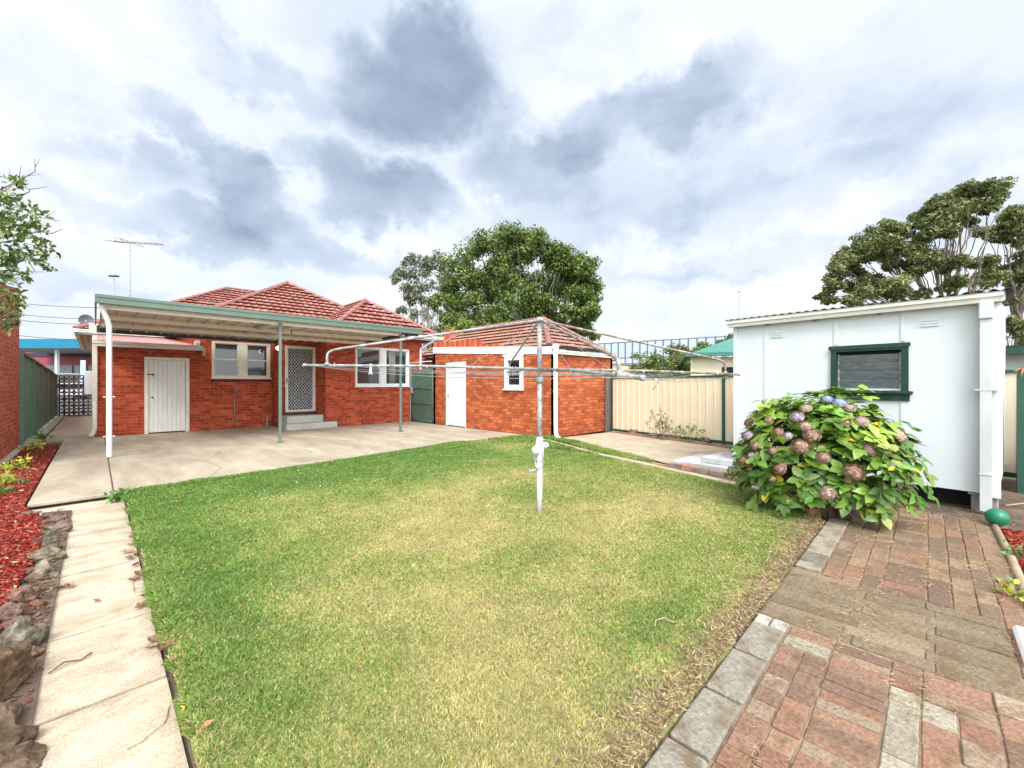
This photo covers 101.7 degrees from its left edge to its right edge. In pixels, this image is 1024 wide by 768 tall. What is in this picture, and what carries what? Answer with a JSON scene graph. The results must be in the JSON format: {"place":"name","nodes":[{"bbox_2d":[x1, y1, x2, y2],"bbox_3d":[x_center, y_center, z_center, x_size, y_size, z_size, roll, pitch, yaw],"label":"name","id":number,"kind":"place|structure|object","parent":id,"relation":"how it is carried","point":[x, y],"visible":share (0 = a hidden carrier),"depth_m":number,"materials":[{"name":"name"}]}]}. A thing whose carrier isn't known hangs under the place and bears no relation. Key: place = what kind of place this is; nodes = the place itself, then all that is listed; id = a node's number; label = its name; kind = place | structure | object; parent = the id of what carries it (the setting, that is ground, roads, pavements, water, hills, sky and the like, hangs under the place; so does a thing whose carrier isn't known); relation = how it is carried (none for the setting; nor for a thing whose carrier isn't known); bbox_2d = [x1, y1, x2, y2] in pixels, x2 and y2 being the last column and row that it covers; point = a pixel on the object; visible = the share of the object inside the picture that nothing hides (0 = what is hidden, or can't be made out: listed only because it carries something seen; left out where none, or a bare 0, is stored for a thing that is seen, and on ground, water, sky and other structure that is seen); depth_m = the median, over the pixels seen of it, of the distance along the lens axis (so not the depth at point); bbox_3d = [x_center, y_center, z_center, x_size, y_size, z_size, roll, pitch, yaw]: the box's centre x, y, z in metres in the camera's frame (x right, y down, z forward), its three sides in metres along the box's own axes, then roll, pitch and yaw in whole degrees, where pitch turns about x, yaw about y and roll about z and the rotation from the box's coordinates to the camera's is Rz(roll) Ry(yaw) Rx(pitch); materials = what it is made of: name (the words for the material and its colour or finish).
{"place":"outdoors","nodes":[
{"label":"outdoors","id":0,"kind":"place"},
{"bbox_2d":[0,508,71,725],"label":"soil","id":1,"kind":"structure","parent":0,"point":[25,717],"depth_m":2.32,"materials":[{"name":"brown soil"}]},
{"bbox_2d":[26,599,46,609],"bbox_3d":[-3.068,1.430,2.678,0.124,0.088,0.089,0,0,-15],"label":"rock","id":2,"kind":"object","parent":1,"relation":"on","point":[36,603],"visible":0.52,"depth_m":2.66,"materials":[{"name":"brown stone"}]},
{"bbox_2d":[23,573,50,582],"bbox_3d":[-3.469,1.432,3.062,0.118,0.091,0.167,0,0,34],"label":"rock","id":3,"kind":"object","parent":1,"relation":"on","point":[31,577],"visible":0.6,"depth_m":3.03,"materials":[{"name":"brown stone"}]},
{"bbox_2d":[19,303,98,339],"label":"power lines","id":4,"kind":"object","parent":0,"point":[53,317],"visible":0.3,"depth_m":41.64,"materials":[{"name":"metal"}]},
{"bbox_2d":[43,416,94,442],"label":"side path","id":5,"kind":"structure","parent":0,"point":[74,427],"depth_m":12.87,"materials":[{"name":"concrete"}]},
{"bbox_2d":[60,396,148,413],"bbox_3d":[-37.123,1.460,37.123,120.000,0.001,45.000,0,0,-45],"label":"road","id":6,"kind":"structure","parent":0,"point":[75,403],"depth_m":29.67,"materials":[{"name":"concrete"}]},
{"bbox_2d":[60,383,90,397],"bbox_3d":[-43.011,0.647,40.000,1.760,1.495,4.400,0,0,25],"label":"parked car","id":7,"kind":"object","parent":6,"relation":"on","point":[72,390],"visible":0.08,"depth_m":39.92,"materials":[{"name":"silver metal"}]},
{"bbox_2d":[32,499,188,767],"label":"path","id":8,"kind":"structure","parent":0,"point":[105,704],"depth_m":2.13,"materials":[{"name":"concrete"}]},
{"bbox_2d":[103,487,129,503],"bbox_3d":[-4.876,1.386,5.131,0.235,0.211,0.243,0,0,22],"label":"weed","id":9,"kind":"object","parent":8,"relation":"on","point":[117,496],"visible":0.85,"depth_m":5.12,"materials":[{"name":"green plant"}]},
{"bbox_2d":[27,421,520,507],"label":"patio","id":10,"kind":"structure","parent":0,"point":[78,469],"depth_m":8.64,"materials":[{"name":"concrete"}]},
{"bbox_2d":[30,421,406,508],"bbox_3d":[-5.346,1.466,10.882,8.910,0.108,8.010,0,0,-45],"label":"joint filler","id":11,"kind":"object","parent":10,"relation":"on","point":[83,500],"visible":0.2,"depth_m":5.22,"materials":[{"name":"rubber"}]},
{"bbox_2d":[73,281,443,437],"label":"brick house","id":12,"kind":"structure","parent":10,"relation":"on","point":[177,384],"depth_m":13.55,"materials":[{"name":"red brick"}]},
{"bbox_2d":[78,314,93,341],"bbox_3d":[-14.692,-1.929,14.393,0.245,0.937,0.348,0,0,-3],"label":"satellite dish","id":13,"kind":"object","parent":12,"relation":"attached to","point":[84,318],"visible":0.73,"depth_m":14.39,"materials":[{"name":"metal"}]},
{"bbox_2d":[84,371,91,394],"bbox_3d":[-11.224,0.155,11.100,0.236,0.990,0.330,0,0,-45],"label":"meter box","id":14,"kind":"object","parent":12,"relation":"attached to","point":[87,382],"visible":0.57,"depth_m":10.96,"materials":[{"name":"white paint"}]},
{"bbox_2d":[105,237,163,296],"bbox_3d":[-15.887,-4.010,17.633,1.437,4.219,1.970,0,0,59],"label":"tv antenna","id":15,"kind":"object","parent":12,"relation":"on","point":[129,242],"visible":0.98,"depth_m":17.51,"materials":[{"name":"metal"}]},
{"bbox_2d":[147,360,184,432],"bbox_3d":[-9.918,0.345,11.963,0.858,2.050,0.096,0,0,-45],"label":"door","id":16,"kind":"structure","parent":12,"relation":"in","point":[166,377],"depth_m":11.98,"materials":[{"name":"white paint"}]},
{"bbox_2d":[210,341,271,378],"bbox_3d":[-8.625,-0.740,13.310,1.658,1.162,0.120,0,0,-45],"label":"window","id":17,"kind":"structure","parent":12,"relation":"in","point":[230,360],"depth_m":13.26,"materials":[{"name":"beige paint"}]},
{"bbox_2d":[285,345,314,411],"bbox_3d":[-6.979,-0.169,13.761,0.941,2.155,0.130,0,0,-45],"label":"screen door","id":18,"kind":"structure","parent":12,"relation":"in","point":[299,380],"depth_m":13.77,"materials":[{"name":"beige paint"}]},
{"bbox_2d":[354,347,409,386],"bbox_3d":[-4.610,-0.589,14.920,2.134,1.392,0.120,0,0,-45],"label":"window","id":19,"kind":"structure","parent":12,"relation":"in","point":[363,355],"depth_m":14.83,"materials":[{"name":"white paint"}]},
{"bbox_2d":[410,361,432,421],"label":"metal gate","id":20,"kind":"structure","parent":12,"relation":"attached to","point":[421,396],"depth_m":15.15,"materials":[{"name":"green metal"}]},
{"bbox_2d":[95,294,423,458],"bbox_3d":[-6.656,-0.118,11.613,7.030,3.074,4.305,0,0,-45],"label":"carport","id":21,"kind":"object","parent":10,"relation":"on","point":[131,315],"visible":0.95,"depth_m":10.11,"materials":[{"name":"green metal"}]},
{"bbox_2d":[117,434,822,767],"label":"lawn","id":22,"kind":"structure","parent":0,"point":[677,718],"depth_m":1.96,"materials":[{"name":"green plant"}]},
{"bbox_2d":[546,516,825,767],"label":"dry litter","id":23,"kind":"object","parent":22,"relation":"on","point":[634,753],"visible":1,"depth_m":1.98,"materials":[{"name":"beige plant"}]},
{"bbox_2d":[802,506,828,515],"bbox_3d":[3.276,1.367,4.490,0.260,0.085,0.100,0,0,-11],"label":"loose brick","id":24,"kind":"object","parent":22,"relation":"on","point":[815,510],"visible":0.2,"depth_m":4.44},
{"bbox_2d":[0,0,1023,362],"label":"sky","id":25,"kind":"structure","parent":0,"point":[706,152],"materials":[{"name":"white"}]},
{"bbox_2d":[24,409,1023,767],"bbox_3d":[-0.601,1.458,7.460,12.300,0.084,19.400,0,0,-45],"label":"soil","id":26,"kind":"structure","parent":0,"point":[1010,495],"depth_m":4.59,"materials":[{"name":"brown soil"}]},
{"bbox_2d":[0,286,19,460],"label":"neighbour brick building","id":27,"kind":"structure","parent":26,"relation":"on","point":[9,393],"depth_m":8.23,"materials":[{"name":"red brick"}]},
{"bbox_2d":[0,445,25,465],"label":"kerb","id":28,"kind":"structure","parent":26,"relation":"on","point":[14,452],"depth_m":8.10,"materials":[{"name":"grey concrete"}]},
{"bbox_2d":[0,615,34,631],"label":"rock","id":29,"kind":"object","parent":26,"relation":"on","point":[6,624],"visible":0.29,"depth_m":2.45,"materials":[{"name":"brown stone"}]},
{"bbox_2d":[0,602,36,621],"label":"rock","id":30,"kind":"object","parent":26,"relation":"on","point":[9,610],"visible":0.52,"depth_m":2.52,"materials":[{"name":"stone"}]},
{"bbox_2d":[0,700,39,750],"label":"boulder","id":31,"kind":"object","parent":26,"relation":"on","point":[13,733],"visible":0.67,"depth_m":1.69,"materials":[{"name":"brown stone"}]},
{"bbox_2d":[4,585,38,602],"bbox_3d":[-3.250,1.418,2.747,0.178,0.166,0.161,0,0,-37],"label":"rock","id":32,"kind":"object","parent":26,"relation":"on","point":[26,593],"visible":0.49,"depth_m":2.73,"materials":[{"name":"stone"}]},
{"bbox_2d":[0,640,43,701],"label":"boulder","id":33,"kind":"object","parent":26,"relation":"on","point":[18,664],"visible":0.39,"depth_m":1.97,"materials":[{"name":"brown stone"}]},
{"bbox_2d":[0,740,46,767],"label":"boulder","id":34,"kind":"object","parent":26,"relation":"on","point":[30,754],"visible":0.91,"depth_m":1.59,"materials":[{"name":"brown stone"}]},
{"bbox_2d":[0,618,49,646],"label":"rock","id":35,"kind":"object","parent":26,"relation":"on","point":[27,629],"visible":0.58,"depth_m":2.24,"materials":[{"name":"grey stone"}]},
{"bbox_2d":[0,444,58,628],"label":"red mulch","id":36,"kind":"object","parent":26,"relation":"on","point":[11,516],"visible":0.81,"depth_m":4.19,"materials":[{"name":"red wood"}]},
{"bbox_2d":[0,468,20,484],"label":"garden plant","id":37,"kind":"object","parent":36,"relation":"on","point":[4,478],"visible":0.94,"depth_m":5.79,"materials":[{"name":"yellow plant"}]},
{"bbox_2d":[0,453,33,469],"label":"garden plant","id":38,"kind":"object","parent":36,"relation":"on","point":[4,466],"visible":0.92,"depth_m":6.81,"materials":[{"name":"yellow plant"}]},
{"bbox_2d":[14,439,46,449],"bbox_3d":[-10.175,1.293,8.822,0.432,0.325,0.454,0,0,20],"label":"garden plant","id":39,"kind":"object","parent":36,"relation":"on","point":[38,443],"visible":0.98,"depth_m":8.85,"materials":[{"name":"green plant"}]},
{"bbox_2d":[0,159,62,335],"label":"citrus tree","id":40,"kind":"object","parent":26,"relation":"on","point":[21,235],"visible":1,"depth_m":5.43,"materials":[{"name":"green plant"}]},
{"bbox_2d":[19,351,57,444],"bbox_3d":[-15.175,0.359,13.506,0.100,2.181,11.900,0,0,-45],"label":"green fence","id":41,"kind":"object","parent":26,"relation":"on","point":[38,395],"visible":0.93,"depth_m":11.01,"materials":[{"name":"metal"}]},
{"bbox_2d":[31,645,46,657],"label":"rock","id":42,"kind":"object","parent":26,"relation":"on","point":[36,651],"visible":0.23,"depth_m":2.20,"materials":[{"name":"brown stone"}]},
{"bbox_2d":[31,428,55,442],"bbox_3d":[-11.210,1.237,9.974,0.395,0.409,0.371,0,0,-45],"label":"garden plant","id":43,"kind":"object","parent":26,"relation":"on","point":[42,435],"visible":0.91,"depth_m":9.95,"materials":[{"name":"green plant"}]},
{"bbox_2d":[24,416,63,446],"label":"kerb","id":44,"kind":"structure","parent":26,"relation":"on","point":[54,423],"depth_m":13.33,"materials":[{"name":"grey concrete"}]},
{"bbox_2d":[30,559,59,578],"bbox_3d":[-3.492,1.409,3.107,0.237,0.172,0.137,0,0,24],"label":"rock","id":45,"kind":"object","parent":26,"relation":"on","point":[43,568],"visible":0.65,"depth_m":3.08,"materials":[{"name":"grey stone"}]},
{"bbox_2d":[26,546,67,562],"bbox_3d":[-3.812,1.404,3.416,0.236,0.171,0.120,0,0,-35],"label":"rock","id":46,"kind":"object","parent":26,"relation":"on","point":[48,553],"visible":0.68,"depth_m":3.38,"materials":[{"name":"grey stone"}]},
{"bbox_2d":[30,531,64,546],"bbox_3d":[-4.199,1.414,3.759,0.155,0.173,0.259,0,0,-19],"label":"rock","id":47,"kind":"object","parent":26,"relation":"on","point":[48,537],"visible":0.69,"depth_m":3.73,"materials":[{"name":"grey stone"}]},
{"bbox_2d":[19,339,91,374],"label":"service station","id":48,"kind":"object","parent":26,"relation":"on","point":[57,356],"visible":0.25,"depth_m":53.19,"materials":[{"name":"blue paint"}]},
{"bbox_2d":[46,365,91,372],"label":"shop window","id":49,"kind":"structure","parent":48,"relation":"in","point":[63,368],"depth_m":56.90,"materials":[{"name":"grey glass"}]},
{"bbox_2d":[38,523,72,533],"bbox_3d":[-4.416,1.424,4.016,0.139,0.138,0.264,0,0,17],"label":"rock","id":50,"kind":"object","parent":26,"relation":"on","point":[63,527],"visible":0.66,"depth_m":4.03,"materials":[{"name":"grey stone"}]},
{"bbox_2d":[45,515,71,524],"bbox_3d":[-4.664,1.424,4.279,0.131,0.138,0.212,0,0,2],"label":"rock","id":51,"kind":"object","parent":26,"relation":"on","point":[55,520],"visible":0.63,"depth_m":4.26,"materials":[{"name":"grey stone"}]},
{"bbox_2d":[58,375,91,416],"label":"breeze block wall","id":52,"kind":"structure","parent":26,"relation":"on","point":[74,405],"depth_m":18.09,"materials":[{"name":"grey concrete"}]},
{"bbox_2d":[388,248,450,351],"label":"gum tree","id":53,"kind":"object","parent":26,"relation":"on","point":[427,265],"visible":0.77,"depth_m":44.88,"materials":[{"name":"green plant"}]},
{"bbox_2d":[443,318,479,337],"bbox_3d":[-3.178,-1.281,27.056,2.193,5.983,3.093,0,0,-85],"label":"bright tree","id":54,"kind":"object","parent":26,"relation":"on","point":[461,324],"visible":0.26,"depth_m":26.90,"materials":[{"name":"green plant"}]},
{"bbox_2d":[426,218,605,345],"bbox_3d":[0.699,-6.140,36.068,14.896,15.705,10.304,0,0,2],"label":"broad tree","id":55,"kind":"object","parent":26,"relation":"on","point":[573,279],"visible":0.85,"depth_m":33.54,"materials":[{"name":"green plant"}]},
{"bbox_2d":[302,317,740,512],"bbox_3d":[0.297,0.365,4.490,3.404,2.170,3.404,0,0,36],"label":"clothes hoist","id":56,"kind":"object","parent":26,"relation":"on","point":[538,448],"visible":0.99,"depth_m":4.43,"materials":[{"name":"white paint"}]},
{"bbox_2d":[433,339,616,437],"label":"brick garage","id":57,"kind":"structure","parent":26,"relation":"on","point":[485,401],"depth_m":12.07,"materials":[{"name":"red brick"}]},
{"bbox_2d":[447,368,464,426],"bbox_3d":[-1.855,0.414,13.734,0.100,1.932,0.985,0,0,-45],"label":"door","id":58,"kind":"structure","parent":57,"relation":"in","point":[455,386],"depth_m":13.72,"materials":[{"name":"white paint"}]},
{"bbox_2d":[502,353,523,390],"bbox_3d":[0.044,-0.332,11.808,0.120,1.027,0.841,0,0,-45],"label":"window","id":59,"kind":"structure","parent":57,"relation":"in","point":[509,384],"depth_m":11.82,"materials":[{"name":"white paint"}]},
{"bbox_2d":[422,316,634,408],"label":"roof","id":60,"kind":"structure","parent":57,"relation":"attached to","point":[506,335],"depth_m":20.02,"materials":[{"name":"tile"}]},
{"bbox_2d":[605,378,609,430],"bbox_3d":[2.848,0.590,12.405,0.100,1.620,0.100,0,0,-45],"label":"fence post","id":61,"kind":"object","parent":26,"relation":"on","point":[607,404],"visible":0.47,"depth_m":12.38,"materials":[{"name":"grey metal"}]},
{"bbox_2d":[564,432,732,462],"bbox_3d":[2.975,1.427,9.600,2.538,0.066,4.588,0,0,-28],"label":"concrete pad","id":62,"kind":"object","parent":26,"relation":"on","point":[663,451],"visible":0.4,"depth_m":9.29,"materials":[{"name":"beige concrete"}]},
{"bbox_2d":[644,405,685,439],"bbox_3d":[3.825,0.970,10.370,1.044,0.873,0.398,0,0,1],"label":"shrub","id":63,"kind":"object","parent":62,"relation":"on","point":[665,424],"visible":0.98,"depth_m":10.35,"materials":[{"name":"green plant"}]},
{"bbox_2d":[543,439,759,489],"bbox_3d":[1.856,1.413,8.122,0.304,0.075,6.129,0,0,-27],"label":"edging strip","id":64,"kind":"object","parent":26,"relation":"on","point":[696,474],"visible":0.32,"depth_m":6.71,"materials":[{"name":"concrete"}]},
{"bbox_2d":[586,335,732,375],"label":"metal railing","id":65,"kind":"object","parent":26,"relation":"on","point":[623,351],"depth_m":69.77,"materials":[{"name":"metal"}]},
{"bbox_2d":[630,349,690,375],"bbox_3d":[8.124,-0.088,22.125,4.132,3.600,2.424,0,0,-10],"label":"background tree","id":66,"kind":"object","parent":26,"relation":"on","point":[652,362],"visible":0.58,"depth_m":21.62,"materials":[{"name":"green plant"}]},
{"bbox_2d":[610,431,732,447],"bbox_3d":[3.850,1.395,10.502,0.100,0.111,3.668,0,0,-32],"label":"brick edging","id":67,"kind":"object","parent":26,"relation":"on","point":[683,440],"visible":0.5,"depth_m":10.20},
{"bbox_2d":[644,737,707,767],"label":"edging block","id":68,"kind":"structure","parent":26,"relation":"on","point":[669,753],"depth_m":1.54,"materials":[{"name":"concrete"}]},
{"bbox_2d":[660,343,703,367],"bbox_3d":[9.864,-0.316,23.866,2.843,4.042,2.505,0,0,-23],"label":"background tree","id":69,"kind":"object","parent":26,"relation":"on","point":[674,355],"visible":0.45,"depth_m":23.37,"materials":[{"name":"green plant"}]},
{"bbox_2d":[673,419,705,442],"bbox_3d":[4.162,1.134,9.806,0.775,0.630,0.277,0,0,8],"label":"shrub","id":70,"kind":"object","parent":26,"relation":"on","point":[688,428],"visible":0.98,"depth_m":9.80,"materials":[{"name":"green plant"}]},
{"bbox_2d":[692,341,711,356],"bbox_3d":[12.437,-0.575,26.877,1.502,4.560,2.761,0,0,29],"label":"background tree","id":71,"kind":"object","parent":26,"relation":"on","point":[701,345],"visible":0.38,"depth_m":26.18,"materials":[{"name":"green plant"}]},
{"bbox_2d":[674,452,734,470],"bbox_3d":[3.439,1.310,7.115,0.970,0.220,0.915,0,0,-39],"label":"shed step","id":72,"kind":"object","parent":26,"relation":"on","point":[721,461],"visible":0.55,"depth_m":6.83,"materials":[{"name":"white concrete"}]},
{"bbox_2d":[678,338,732,374],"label":"green roofed cottage","id":73,"kind":"structure","parent":26,"relation":"on","point":[724,348],"depth_m":14.08,"materials":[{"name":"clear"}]},
{"bbox_2d":[670,688,740,761],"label":"edging block","id":74,"kind":"structure","parent":26,"relation":"on","point":[703,725],"depth_m":1.70,"materials":[{"name":"stone"}]},
{"bbox_2d":[667,462,748,478],"bbox_3d":[3.132,1.389,6.590,0.130,0.121,1.400,0,0,-39],"label":"brick edging","id":75,"kind":"object","parent":26,"relation":"on","point":[699,469],"visible":0.44,"depth_m":6.68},
{"bbox_2d":[706,648,766,704],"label":"edging block","id":76,"kind":"structure","parent":26,"relation":"on","point":[735,676],"depth_m":1.98,"materials":[{"name":"concrete"}]},
{"bbox_2d":[734,621,783,661],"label":"edging block","id":77,"kind":"structure","parent":26,"relation":"on","point":[758,640],"depth_m":2.25,"materials":[{"name":"stone"}]},
{"bbox_2d":[754,613,771,625],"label":"edging block","id":78,"kind":"structure","parent":26,"relation":"on","point":[763,619],"depth_m":2.46,"materials":[{"name":"concrete"}]},
{"bbox_2d":[769,619,788,632],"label":"edging block","id":79,"kind":"structure","parent":26,"relation":"on","point":[783,626],"depth_m":2.41,"materials":[{"name":"concrete"}]},
{"bbox_2d":[795,560,822,572],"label":"edging block","id":80,"kind":"structure","parent":26,"relation":"on","point":[808,566],"depth_m":3.19,"materials":[{"name":"concrete"}]},
{"bbox_2d":[611,370,1015,477],"bbox_3d":[6.123,0.605,7.916,0.070,1.690,10.860,0,0,-36],"label":"cream fence","id":81,"kind":"object","parent":26,"relation":"on","point":[703,403],"visible":0.3,"depth_m":10.31,"materials":[{"name":"metal"}]},
{"bbox_2d":[799,551,828,566],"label":"edging block","id":82,"kind":"structure","parent":26,"relation":"on","point":[815,558],"depth_m":3.32,"materials":[{"name":"concrete"}]},
{"bbox_2d":[806,537,836,556],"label":"edging block","id":83,"kind":"structure","parent":26,"relation":"on","point":[822,546],"depth_m":3.56,"materials":[{"name":"concrete"}]},
{"bbox_2d":[816,527,842,542],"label":"edging block","id":84,"kind":"structure","parent":26,"relation":"on","point":[831,534],"depth_m":3.84,"materials":[{"name":"concrete"}]},
{"bbox_2d":[722,385,939,529],"bbox_3d":[3.450,0.708,4.654,1.814,1.405,1.845,0,0,-45],"label":"hydrangea bush","id":85,"kind":"object","parent":26,"relation":"on","point":[809,440],"visible":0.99,"depth_m":4.18,"materials":[{"name":"green plant"}]},
{"bbox_2d":[823,518,848,531],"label":"edging block","id":86,"kind":"structure","parent":26,"relation":"on","point":[838,524],"depth_m":4.12,"materials":[{"name":"concrete"}]},
{"bbox_2d":[725,287,1015,512],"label":"garden shed","id":87,"kind":"structure","parent":26,"relation":"on","point":[932,368],"depth_m":5.01,"materials":[{"name":"white paint"}]},
{"bbox_2d":[828,342,912,400],"bbox_3d":[4.543,-0.148,5.322,0.132,0.708,0.843,0,0,-39],"label":"window","id":88,"kind":"structure","parent":87,"relation":"in","point":[886,365],"depth_m":5.28,"materials":[{"name":"green paint"}]},
{"bbox_2d":[737,479,1023,528],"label":"leaf litter","id":89,"kind":"object","parent":26,"relation":"on","point":[955,513],"visible":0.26,"depth_m":4.48,"materials":[{"name":"brown plant"}]},
{"bbox_2d":[812,176,1018,306],"bbox_3d":[25.080,-5.354,24.821,15.378,14.112,7.182,0,0,-1],"label":"spreading tree","id":90,"kind":"object","parent":26,"relation":"on","point":[886,245],"visible":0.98,"depth_m":23.52,"materials":[{"name":"green plant"}]},
{"bbox_2d":[971,202,1023,344],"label":"tall tree","id":91,"kind":"object","parent":26,"relation":"on","point":[1008,228],"visible":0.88,"depth_m":27.44,"materials":[{"name":"green plant"}]},
{"bbox_2d":[1001,528,1023,573],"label":"red mulch","id":92,"kind":"object","parent":26,"relation":"on","point":[1009,534],"visible":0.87,"depth_m":3.72,"materials":[{"name":"red wood"}]},
{"bbox_2d":[1005,313,1020,345],"bbox_3d":[28.628,-1.143,24.043,2.336,5.695,1.303,0,0,-45],"label":"bush","id":93,"kind":"object","parent":26,"relation":"on","point":[1012,326],"visible":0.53,"depth_m":24.12,"materials":[{"name":"green plant"}]},
{"bbox_2d":[1005,345,1023,369],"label":"neighbour shed","id":94,"kind":"structure","parent":26,"relation":"on","point":[1014,357],"depth_m":8.64,"materials":[{"name":"white paint"}]},
{"bbox_2d":[1015,319,1023,344],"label":"bush","id":95,"kind":"object","parent":26,"relation":"on","point":[1020,334],"visible":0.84,"depth_m":22.57,"materials":[{"name":"green plant"}]},
{"bbox_2d":[1016,370,1023,493],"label":"side fence","id":96,"kind":"object","parent":26,"relation":"on","point":[1019,434],"visible":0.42,"depth_m":5.40,"materials":[{"name":"green metal"}]},
{"bbox_2d":[711,508,1023,767],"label":"brick path","id":97,"kind":"structure","parent":0,"point":[964,675],"depth_m":2.09,"materials":[{"name":"brown brick"}]},
{"bbox_2d":[708,508,1023,767],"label":"joint filler","id":98,"kind":"object","parent":97,"relation":"on","point":[1000,555],"visible":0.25,"depth_m":2.07,"materials":[{"name":"brown sand"}]},
{"bbox_2d":[984,508,1009,525],"bbox_3d":[4.802,1.318,4.124,0.170,0.170,0.170,0,0,34],"label":"ball","id":99,"kind":"object","parent":98,"relation":"on","point":[998,517],"visible":0.97,"depth_m":4.08,"materials":[{"name":"green plastic"}]},
{"bbox_2d":[990,524,1023,602],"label":"timber edging","id":100,"kind":"object","parent":98,"relation":"on","point":[1016,570],"visible":0.94,"depth_m":3.25,"materials":[{"name":"beige wood"}]},
{"bbox_2d":[994,576,1023,600],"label":"weed","id":101,"kind":"object","parent":98,"relation":"on","point":[1008,588],"visible":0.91,"depth_m":2.73,"materials":[{"name":"yellow plant"}]},
{"bbox_2d":[999,539,1023,557],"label":"weed","id":102,"kind":"object","parent":98,"relation":"on","point":[1016,554],"visible":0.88,"depth_m":3.36,"materials":[{"name":"green plant"}]},
{"bbox_2d":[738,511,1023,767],"bbox_3d":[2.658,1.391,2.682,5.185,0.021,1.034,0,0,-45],"label":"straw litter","id":103,"kind":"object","parent":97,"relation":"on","point":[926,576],"visible":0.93,"depth_m":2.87,"materials":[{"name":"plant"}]},
{"bbox_2d":[1012,625,1023,663],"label":"white block","id":104,"kind":"structure","parent":97,"relation":"on","point":[1018,633],"depth_m":2.25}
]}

